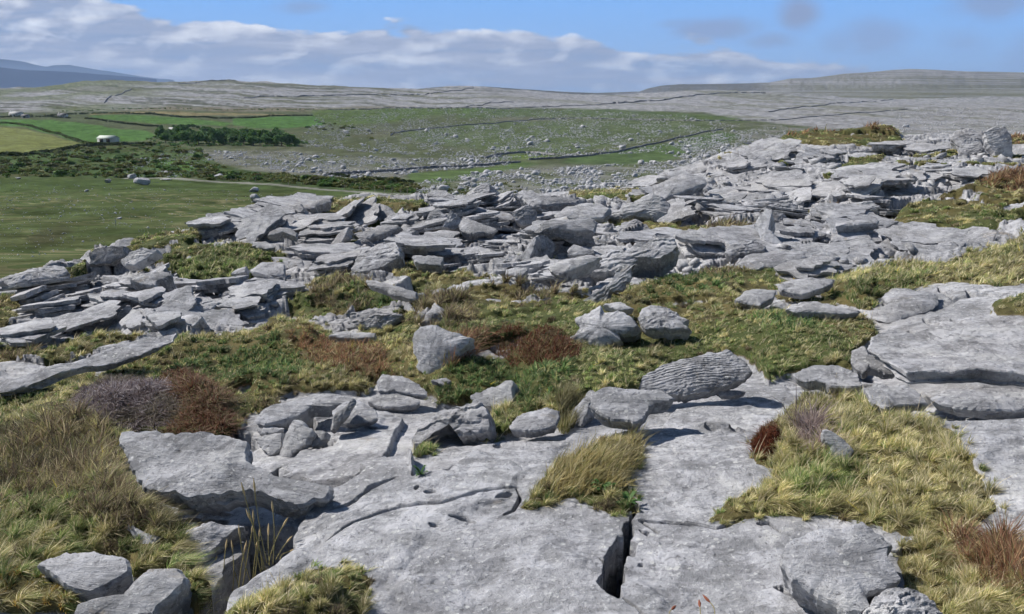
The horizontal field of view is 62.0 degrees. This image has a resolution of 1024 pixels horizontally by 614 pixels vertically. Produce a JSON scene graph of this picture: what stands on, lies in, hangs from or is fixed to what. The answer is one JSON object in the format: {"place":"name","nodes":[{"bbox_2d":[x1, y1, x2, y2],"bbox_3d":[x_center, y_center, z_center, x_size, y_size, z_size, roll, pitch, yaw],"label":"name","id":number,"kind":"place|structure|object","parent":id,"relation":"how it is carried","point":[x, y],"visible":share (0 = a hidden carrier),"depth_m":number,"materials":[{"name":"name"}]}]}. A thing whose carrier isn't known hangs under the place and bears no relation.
{"place":"outdoors","nodes":[
{"label":"outdoors","id":0,"kind":"place"},
{"bbox_2d":[0,265,70,286],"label":"limestone slab","id":1,"kind":"structure","parent":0,"point":[42,273],"depth_m":9.36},
{"bbox_2d":[0,67,156,87],"bbox_3d":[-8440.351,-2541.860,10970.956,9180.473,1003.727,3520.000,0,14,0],"label":"mountain","id":2,"kind":"structure","parent":0,"point":[10,78],"depth_m":9939.31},
{"bbox_2d":[0,59,173,81],"bbox_3d":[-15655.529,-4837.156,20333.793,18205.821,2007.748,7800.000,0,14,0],"label":"mountain","id":3,"kind":"structure","parent":0,"point":[14,64],"depth_m":19033.68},
{"bbox_2d":[254,393,356,429],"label":"limestone slab","id":4,"kind":"structure","parent":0,"point":[286,414],"depth_m":4.49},
{"bbox_2d":[281,464,339,480],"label":"limestone slab","id":5,"kind":"structure","parent":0,"point":[297,474],"depth_m":3.78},
{"bbox_2d":[0,125,1023,613],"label":"ground","id":6,"kind":"structure","parent":0,"point":[458,529],"depth_m":3.49,"materials":[{"name":"stone"}]},
{"bbox_2d":[37,551,132,602],"bbox_3d":[-1.474,0.952,2.958,0.348,0.165,0.176,4,15,17],"label":"rock","id":7,"kind":"object","parent":6,"relation":"on","point":[85,576],"depth_m":2.91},
{"bbox_2d":[0,333,176,395],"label":"limestone slab","id":8,"kind":"structure","parent":6,"relation":"on","point":[114,357],"depth_m":5.47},
{"bbox_2d":[89,246,132,268],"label":"boulder","id":9,"kind":"object","parent":6,"relation":"on","point":[111,256],"visible":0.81,"depth_m":11.35,"materials":[{"name":"stone"}]},
{"bbox_2d":[62,370,184,431],"bbox_3d":[-2.217,0.508,4.993,0.968,0.226,1.320,-7,16,-28],"label":"heather bush","id":10,"kind":"object","parent":6,"relation":"on","point":[109,390],"visible":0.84,"depth_m":4.82,"materials":[{"name":"plant"}]},
{"bbox_2d":[74,568,191,613],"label":"rock","id":11,"kind":"object","parent":6,"relation":"on","point":[158,591],"depth_m":2.74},
{"bbox_2d":[121,247,162,270],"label":"boulder","id":12,"kind":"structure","parent":6,"relation":"on","point":[140,259],"depth_m":10.59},
{"bbox_2d":[126,525,159,543],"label":"boulder","id":13,"kind":"object","parent":6,"relation":"on","point":[135,531],"visible":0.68,"depth_m":3.19,"materials":[{"name":"stone"}]},
{"bbox_2d":[130,271,176,291],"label":"limestone slab","id":14,"kind":"object","parent":6,"relation":"on","point":[151,280],"depth_m":7.80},
{"bbox_2d":[146,361,269,437],"bbox_3d":[-1.814,0.570,5.025,0.721,0.461,1.670,-6,15,-24],"label":"heather bush","id":15,"kind":"object","parent":6,"relation":"on","point":[203,394],"visible":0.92,"depth_m":4.72,"materials":[{"name":"brown plant"}]},
{"bbox_2d":[174,521,247,563],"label":"limestone slab","id":16,"kind":"structure","parent":6,"relation":"on","point":[209,534],"depth_m":3.20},
{"bbox_2d":[119,430,334,518],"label":"limestone slab","id":17,"kind":"structure","parent":6,"relation":"on","point":[205,472],"depth_m":3.41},
{"bbox_2d":[252,241,275,251],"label":"limestone slab","id":18,"kind":"structure","parent":6,"relation":"on","point":[265,246],"depth_m":11.46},
{"bbox_2d":[255,433,284,455],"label":"limestone slab","id":19,"kind":"object","parent":6,"relation":"on","point":[271,445],"depth_m":4.22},
{"bbox_2d":[257,426,283,436],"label":"limestone slab","id":20,"kind":"structure","parent":19,"relation":"on","point":[267,430],"depth_m":4.40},
{"bbox_2d":[280,420,316,457],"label":"boulder","id":21,"kind":"object","parent":6,"relation":"on","point":[301,435],"visible":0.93,"depth_m":4.15,"materials":[{"name":"stone"}]},
{"bbox_2d":[304,198,331,213],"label":"boulder","id":22,"kind":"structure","parent":6,"relation":"on","point":[318,206],"depth_m":15.66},
{"bbox_2d":[310,430,330,447],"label":"boulder","id":23,"kind":"object","parent":6,"relation":"on","point":[322,439],"visible":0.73,"depth_m":4.17,"materials":[{"name":"stone"}]},
{"bbox_2d":[331,398,355,433],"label":"limestone slab","id":24,"kind":"object","parent":6,"relation":"on","point":[341,416],"depth_m":4.24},
{"bbox_2d":[329,331,376,343],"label":"limestone slab","id":25,"kind":"object","parent":6,"relation":"on","point":[342,336],"depth_m":6.12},
{"bbox_2d":[332,400,378,427],"bbox_3d":[-0.808,0.555,4.404,0.254,0.099,0.184,0,14,0],"label":"limestone slab","id":26,"kind":"object","parent":6,"relation":"on","point":[362,414],"depth_m":4.36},
{"bbox_2d":[346,308,404,330],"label":"boulder","id":27,"kind":"object","parent":6,"relation":"on","point":[368,318],"visible":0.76,"depth_m":6.56,"materials":[{"name":"stone"}]},
{"bbox_2d":[376,204,394,218],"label":"boulder","id":28,"kind":"object","parent":6,"relation":"on","point":[387,211],"visible":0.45,"depth_m":14.02,"materials":[{"name":"stone"}]},
{"bbox_2d":[366,280,418,302],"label":"limestone slab","id":29,"kind":"object","parent":6,"relation":"on","point":[396,292],"depth_m":6.98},
{"bbox_2d":[368,392,420,412],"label":"limestone slab","id":30,"kind":"object","parent":6,"relation":"on","point":[395,402],"depth_m":4.75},
{"bbox_2d":[377,374,426,399],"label":"limestone slab","id":31,"kind":"object","parent":30,"relation":"on","point":[398,384],"depth_m":4.81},
{"bbox_2d":[412,255,443,272],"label":"limestone slab","id":32,"kind":"object","parent":6,"relation":"on","point":[431,264],"depth_m":9.01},
{"bbox_2d":[427,190,454,198],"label":"boulder","id":33,"kind":"object","parent":6,"relation":"on","point":[439,194],"visible":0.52,"depth_m":17.75,"materials":[{"name":"stone"}]},
{"bbox_2d":[412,325,475,373],"bbox_3d":[-0.422,0.294,5.340,0.390,0.391,0.420,0,14,0],"label":"boulder","id":34,"kind":"object","parent":6,"relation":"on","point":[428,349],"visible":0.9,"depth_m":5.19,"materials":[{"name":"stone"}]},
{"bbox_2d":[412,402,496,448],"bbox_3d":[-0.275,0.625,4.139,0.410,0.356,0.282,0,14,0],"label":"boulder","id":35,"kind":"object","parent":6,"relation":"on","point":[471,423],"visible":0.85,"depth_m":4.05,"materials":[{"name":"stone"}]},
{"bbox_2d":[459,217,497,239],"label":"limestone slab","id":36,"kind":"object","parent":6,"relation":"on","point":[470,229],"depth_m":12.09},
{"bbox_2d":[466,207,514,222],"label":"limestone slab","id":37,"kind":"structure","parent":6,"relation":"on","point":[504,217],"depth_m":13.74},
{"bbox_2d":[470,380,519,413],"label":"boulder","id":38,"kind":"object","parent":6,"relation":"on","point":[504,390],"visible":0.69,"depth_m":4.56,"materials":[{"name":"stone"}]},
{"bbox_2d":[0,137,1002,349],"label":"bedrock","id":39,"kind":"structure","parent":6,"relation":"on","point":[157,309],"depth_m":10.61,"materials":[{"name":"stone"}]},
{"bbox_2d":[78,305,134,332],"bbox_3d":[-3.460,0.117,7.332,0.504,0.256,0.242,-9,17,-32],"label":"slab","id":40,"kind":"object","parent":39,"relation":"on","point":[121,314],"visible":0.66,"depth_m":7.24,"materials":[{"name":"stone"}]},
{"bbox_2d":[176,314,209,332],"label":"boulder","id":41,"kind":"object","parent":39,"relation":"on","point":[193,321],"visible":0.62,"depth_m":6.96,"materials":[{"name":"stone"}]},
{"bbox_2d":[195,297,220,310],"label":"limestone slab","id":42,"kind":"structure","parent":39,"relation":"on","point":[206,303],"depth_m":7.37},
{"bbox_2d":[249,262,285,277],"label":"limestone slab","id":43,"kind":"object","parent":39,"relation":"on","point":[268,269],"depth_m":9.50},
{"bbox_2d":[268,227,297,241],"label":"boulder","id":44,"kind":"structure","parent":39,"relation":"on","point":[280,233],"depth_m":11.62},
{"bbox_2d":[331,227,352,243],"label":"boulder","id":45,"kind":"object","parent":39,"relation":"on","point":[344,235],"visible":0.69,"depth_m":11.96,"materials":[{"name":"stone"}]},
{"bbox_2d":[352,224,402,242],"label":"limestone slab","id":46,"kind":"object","parent":39,"relation":"on","point":[379,232],"depth_m":12.07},
{"bbox_2d":[351,243,404,273],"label":"boulder","id":47,"kind":"object","parent":39,"relation":"on","point":[385,257],"visible":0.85,"depth_m":9.27,"materials":[{"name":"stone"}]},
{"bbox_2d":[426,209,447,226],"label":"boulder","id":48,"kind":"object","parent":39,"relation":"on","point":[435,214],"visible":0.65,"depth_m":13.18,"materials":[{"name":"stone"}]},
{"bbox_2d":[443,210,460,230],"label":"boulder","id":49,"kind":"object","parent":39,"relation":"on","point":[452,222],"visible":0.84,"depth_m":12.41,"materials":[{"name":"stone"}]},
{"bbox_2d":[465,184,499,195],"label":"boulder","id":50,"kind":"object","parent":39,"relation":"on","point":[483,188],"visible":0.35,"depth_m":16.73,"materials":[{"name":"stone"}]},
{"bbox_2d":[534,228,594,247],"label":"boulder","id":51,"kind":"object","parent":39,"relation":"on","point":[574,239],"visible":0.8,"depth_m":9.25,"materials":[{"name":"stone"}]},
{"bbox_2d":[540,219,596,239],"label":"limestone slab","id":52,"kind":"object","parent":51,"relation":"on","point":[582,227],"depth_m":9.24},
{"bbox_2d":[614,219,649,231],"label":"boulder","id":53,"kind":"object","parent":39,"relation":"on","point":[633,222],"visible":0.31,"depth_m":12.16,"materials":[{"name":"stone"}]},
{"bbox_2d":[607,193,684,223],"bbox_3d":[2.112,-1.437,13.689,1.193,0.806,0.888,0,14,0],"label":"boulder","id":54,"kind":"object","parent":39,"relation":"on","point":[652,207],"visible":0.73,"depth_m":13.41,"materials":[{"name":"stone"}]},
{"bbox_2d":[652,173,706,200],"bbox_3d":[2.956,-2.114,15.226,1.106,0.486,0.570,-8,16,-28],"label":"limestone slab","id":55,"kind":"object","parent":39,"relation":"on","point":[685,184],"depth_m":15.11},
{"bbox_2d":[724,240,765,261],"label":"limestone slab","id":56,"kind":"object","parent":39,"relation":"on","point":[743,248],"depth_m":8.88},
{"bbox_2d":[760,202,797,212],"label":"boulder","id":57,"kind":"object","parent":39,"relation":"on","point":[788,205],"visible":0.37,"depth_m":12.91,"materials":[{"name":"stone"}]},
{"bbox_2d":[0,146,1020,342],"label":"rubble","id":58,"kind":"object","parent":6,"relation":"on","point":[682,265],"visible":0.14,"depth_m":11.99,"materials":[{"name":"stone"}]},
{"bbox_2d":[0,120,1023,613],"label":"grass","id":59,"kind":"structure","parent":6,"relation":"on","point":[70,462],"depth_m":3.99,"materials":[{"name":"plant"}]},
{"bbox_2d":[505,267,528,278],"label":"limestone slab","id":60,"kind":"structure","parent":6,"relation":"on","point":[514,271],"depth_m":7.62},
{"bbox_2d":[512,205,536,228],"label":"boulder","id":61,"kind":"object","parent":6,"relation":"on","point":[524,217],"visible":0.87,"depth_m":13.32,"materials":[{"name":"stone"}]},
{"bbox_2d":[518,237,541,260],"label":"boulder","id":62,"kind":"object","parent":6,"relation":"on","point":[533,249],"visible":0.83,"depth_m":9.05,"materials":[{"name":"stone"}]},
{"bbox_2d":[509,407,559,437],"bbox_3d":[0.110,0.557,4.086,0.245,0.099,0.179,0,14,0],"label":"limestone slab","id":63,"kind":"object","parent":6,"relation":"on","point":[539,423],"depth_m":4.04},
{"bbox_2d":[492,320,586,366],"bbox_3d":[0.159,0.287,5.575,0.717,0.388,1.296,0,14,0],"label":"heather bush","id":64,"kind":"object","parent":6,"relation":"on","point":[529,343],"visible":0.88,"depth_m":5.36,"materials":[{"name":"brown plant"}]},
{"bbox_2d":[527,234,555,257],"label":"boulder","id":65,"kind":"object","parent":6,"relation":"on","point":[548,248],"visible":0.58,"depth_m":9.21,"materials":[{"name":"stone"}]},
{"bbox_2d":[514,190,580,212],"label":"limestone slab","id":66,"kind":"structure","parent":6,"relation":"on","point":[529,198],"depth_m":15.61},
{"bbox_2d":[548,373,591,433],"bbox_3d":[0.322,0.462,4.368,0.309,0.255,0.537,0,14,0],"label":"grass tussock","id":67,"kind":"object","parent":6,"relation":"on","point":[566,399],"depth_m":4.36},
{"bbox_2d":[549,255,601,282],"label":"limestone slab","id":68,"kind":"structure","parent":6,"relation":"on","point":[568,270],"depth_m":7.60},
{"bbox_2d":[567,245,594,257],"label":"limestone slab","id":69,"kind":"structure","parent":6,"relation":"on","point":[573,251],"depth_m":8.73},
{"bbox_2d":[570,390,593,427],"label":"boulder","id":70,"kind":"object","parent":6,"relation":"on","point":[586,417],"visible":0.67,"depth_m":4.26,"materials":[{"name":"stone"}]},
{"bbox_2d":[556,203,611,223],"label":"limestone slab","id":71,"kind":"structure","parent":6,"relation":"on","point":[600,213],"depth_m":13.27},
{"bbox_2d":[540,419,658,501],"bbox_3d":[0.388,0.582,3.519,0.425,0.207,0.786,5,15,20],"label":"grass tussock","id":72,"kind":"object","parent":6,"relation":"on","point":[585,459],"depth_m":3.40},
{"bbox_2d":[570,306,641,347],"bbox_3d":[0.597,0.192,5.786,0.538,0.418,0.418,0,14,0],"label":"boulder","id":73,"kind":"object","parent":6,"relation":"on","point":[597,325],"visible":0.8,"depth_m":5.63,"materials":[{"name":"stone"}]},
{"bbox_2d":[584,263,636,302],"bbox_3d":[0.763,-0.170,6.714,0.438,0.376,0.150,0,14,0],"label":"boulder","id":74,"kind":"object","parent":6,"relation":"on","point":[621,280],"visible":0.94,"depth_m":6.68,"materials":[{"name":"stone"}]},
{"bbox_2d":[603,302,633,313],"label":"limestone slab","id":75,"kind":"object","parent":6,"relation":"on","point":[619,306],"depth_m":6.04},
{"bbox_2d":[579,237,679,284],"bbox_3d":[1.060,-0.385,8.047,1.024,0.550,0.388,0,14,0],"label":"boulder","id":76,"kind":"object","parent":6,"relation":"on","point":[656,257],"visible":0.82,"depth_m":7.95,"materials":[{"name":"stone"}]},
{"bbox_2d":[589,387,674,430],"bbox_3d":[0.540,0.470,3.858,0.382,0.148,0.235,3,14,11],"label":"limestone slab","id":77,"kind":"object","parent":6,"relation":"on","point":[616,408],"depth_m":3.85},
{"bbox_2d":[638,305,691,339],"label":"boulder","id":78,"kind":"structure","parent":6,"relation":"on","point":[656,322],"depth_m":5.56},
{"bbox_2d":[656,171,685,183],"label":"limestone slab","id":79,"kind":"structure","parent":6,"relation":"on","point":[665,176],"depth_m":19.87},
{"bbox_2d":[674,238,708,258],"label":"limestone slab","id":80,"kind":"structure","parent":6,"relation":"on","point":[687,252],"depth_m":9.28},
{"bbox_2d":[716,390,745,399],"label":"limestone slab","id":81,"kind":"object","parent":6,"relation":"on","point":[732,394],"depth_m":4.41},
{"bbox_2d":[734,289,775,310],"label":"limestone slab","id":82,"kind":"object","parent":6,"relation":"on","point":[757,299],"depth_m":6.24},
{"bbox_2d":[736,418,782,461],"bbox_3d":[1.086,0.542,3.616,0.231,0.158,0.523,8,16,28],"label":"heather bush","id":83,"kind":"object","parent":6,"relation":"on","point":[766,435],"visible":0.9,"depth_m":3.52,"materials":[{"name":"brown plant"}]},
{"bbox_2d":[754,209,781,243],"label":"boulder","id":84,"kind":"object","parent":6,"relation":"on","point":[764,225],"visible":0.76,"depth_m":9.43,"materials":[{"name":"stone"}]},
{"bbox_2d":[738,251,804,270],"bbox_3d":[2.487,-0.431,8.121,0.679,0.153,0.359,0,14,0],"label":"limestone slab","id":85,"kind":"object","parent":6,"relation":"on","point":[759,261],"depth_m":8.09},
{"bbox_2d":[778,277,834,299],"bbox_3d":[2.249,-0.145,6.487,0.446,0.133,0.209,-6,15,-21],"label":"limestone slab","id":86,"kind":"object","parent":6,"relation":"on","point":[804,288],"depth_m":6.43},
{"bbox_2d":[785,301,859,318],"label":"limestone slab","id":87,"kind":"structure","parent":6,"relation":"on","point":[804,309],"depth_m":5.68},
{"bbox_2d":[792,365,862,394],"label":"limestone slab","id":88,"kind":"structure","parent":6,"relation":"on","point":[825,378],"depth_m":4.15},
{"bbox_2d":[820,429,853,458],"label":"boulder","id":89,"kind":"object","parent":6,"relation":"on","point":[827,437],"visible":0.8,"depth_m":3.27,"materials":[{"name":"stone"}]},
{"bbox_2d":[779,522,900,613],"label":"boulder","id":90,"kind":"object","parent":6,"relation":"on","point":[849,570],"visible":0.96,"depth_m":2.44,"materials":[{"name":"stone"}]},
{"bbox_2d":[850,346,894,379],"bbox_3d":[1.790,0.291,4.303,0.168,0.111,0.276,-4,15,-17],"label":"limestone slab","id":91,"kind":"object","parent":6,"relation":"on","point":[864,364],"depth_m":4.26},
{"bbox_2d":[864,383,927,413],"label":"limestone slab","id":92,"kind":"structure","parent":6,"relation":"on","point":[900,396],"depth_m":3.79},
{"bbox_2d":[862,587,942,613],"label":"boulder","id":93,"kind":"object","parent":6,"relation":"on","point":[895,600],"visible":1,"depth_m":2.30,"materials":[{"name":"stone"}]},
{"bbox_2d":[870,288,938,322],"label":"limestone slab","id":94,"kind":"structure","parent":6,"relation":"on","point":[902,303],"depth_m":5.82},
{"bbox_2d":[867,326,1023,386],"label":"limestone slab","id":95,"kind":"structure","parent":6,"relation":"on","point":[987,355],"depth_m":4.01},
{"bbox_2d":[950,128,983,149],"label":"limestone slab","id":96,"kind":"object","parent":6,"relation":"on","point":[963,136],"depth_m":21.79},
{"bbox_2d":[957,142,984,155],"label":"boulder","id":97,"kind":"object","parent":6,"relation":"on","point":[967,149],"visible":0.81,"depth_m":21.29,"materials":[{"name":"stone"}]},
{"bbox_2d":[931,388,1023,419],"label":"limestone slab","id":98,"kind":"structure","parent":6,"relation":"on","point":[991,403],"depth_m":3.67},
{"bbox_2d":[981,126,1012,157],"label":"boulder","id":99,"kind":"object","parent":6,"relation":"on","point":[996,141],"visible":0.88,"depth_m":20.53,"materials":[{"name":"stone"}]},
{"bbox_2d":[0,80,1023,278],"bbox_3d":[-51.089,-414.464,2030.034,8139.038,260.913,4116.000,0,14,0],"label":"terrain","id":100,"kind":"structure","parent":0,"point":[86,96],"depth_m":742.64,"materials":[{"name":"plant"}]},
{"bbox_2d":[0,121,94,142],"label":"hedge","id":101,"kind":"object","parent":100,"relation":"on","point":[55,132],"visible":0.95,"depth_m":703.63,"materials":[{"name":"green plant"}]},
{"bbox_2d":[0,141,155,155],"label":"hedge","id":102,"kind":"object","parent":100,"relation":"on","point":[13,153],"visible":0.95,"depth_m":517.14,"materials":[{"name":"green plant"}]},
{"bbox_2d":[97,135,119,141],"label":"barn","id":103,"kind":"structure","parent":100,"relation":"on","point":[106,138],"depth_m":586.89,"materials":[{"name":"paint"}]},
{"bbox_2d":[44,112,231,118],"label":"hedge","id":104,"kind":"object","parent":100,"relation":"on","point":[181,116],"visible":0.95,"depth_m":1074.29,"materials":[{"name":"green plant"}]},
{"bbox_2d":[206,128,219,142],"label":"tree","id":105,"kind":"object","parent":100,"relation":"on","point":[213,135],"visible":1,"depth_m":540.10,"materials":[{"name":"green plant"}]},
{"bbox_2d":[0,136,521,193],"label":"undergrowth","id":106,"kind":"object","parent":100,"relation":"on","point":[364,184],"visible":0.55,"depth_m":333.83,"materials":[{"name":"green plant"}]},
{"bbox_2d":[244,87,473,97],"bbox_3d":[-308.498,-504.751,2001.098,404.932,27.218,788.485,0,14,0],"label":"stone wall","id":107,"kind":"structure","parent":100,"relation":"on","point":[350,94],"depth_m":1919.55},
{"bbox_2d":[324,172,414,182],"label":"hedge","id":108,"kind":"object","parent":100,"relation":"on","point":[376,177],"visible":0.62,"depth_m":287.07,"materials":[{"name":"green plant"}]},
{"bbox_2d":[327,161,520,174],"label":"stone wall","id":109,"kind":"structure","parent":100,"relation":"on","point":[420,167],"depth_m":355.95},
{"bbox_2d":[328,102,620,109],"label":"stone wall","id":110,"kind":"structure","parent":100,"relation":"on","point":[473,107],"depth_m":1277.60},
{"bbox_2d":[2,97,1023,261],"bbox_3d":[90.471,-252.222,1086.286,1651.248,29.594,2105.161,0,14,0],"label":"rubble","id":111,"kind":"object","parent":100,"relation":"on","point":[655,170],"visible":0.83,"depth_m":484.13,"materials":[{"name":"stone"}]},
{"bbox_2d":[390,117,696,135],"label":"stone wall","id":112,"kind":"structure","parent":100,"relation":"on","point":[525,120],"depth_m":897.39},
{"bbox_2d":[528,129,722,159],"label":"stone wall","id":113,"kind":"structure","parent":100,"relation":"on","point":[556,157],"depth_m":479.87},
{"bbox_2d":[613,92,764,102],"bbox_3d":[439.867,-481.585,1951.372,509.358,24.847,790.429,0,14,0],"label":"stone wall","id":114,"kind":"structure","parent":100,"relation":"on","point":[683,96],"depth_m":1858.32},
{"bbox_2d":[655,109,906,120],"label":"stone wall","id":115,"kind":"structure","parent":100,"relation":"on","point":[792,118],"depth_m":969.66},
{"bbox_2d":[0,0,1023,92],"label":"sky","id":116,"kind":"structure","parent":0,"point":[586,46],"materials":[{"name":"blue"}]},
{"bbox_2d":[421,87,629,94],"bbox_3d":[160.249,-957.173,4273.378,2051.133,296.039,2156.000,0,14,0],"label":"hill","id":117,"kind":"structure","parent":0,"point":[609,93],"depth_m":4206.13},
{"bbox_2d":[639,349,751,403],"bbox_3d":[0.953,0.367,4.474,0.583,0.265,0.237,0,14,0],"label":"boulder","id":118,"kind":"object","parent":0,"point":[705,376],"depth_m":4.42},
{"bbox_2d":[613,69,1023,98],"bbox_3d":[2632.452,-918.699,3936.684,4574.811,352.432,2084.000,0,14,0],"label":"hill","id":119,"kind":"structure","parent":0,"point":[907,83],"depth_m":3580.29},
{"bbox_2d":[835,219,878,233],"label":"limestone slab","id":120,"kind":"structure","parent":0,"point":[853,226],"depth_m":9.48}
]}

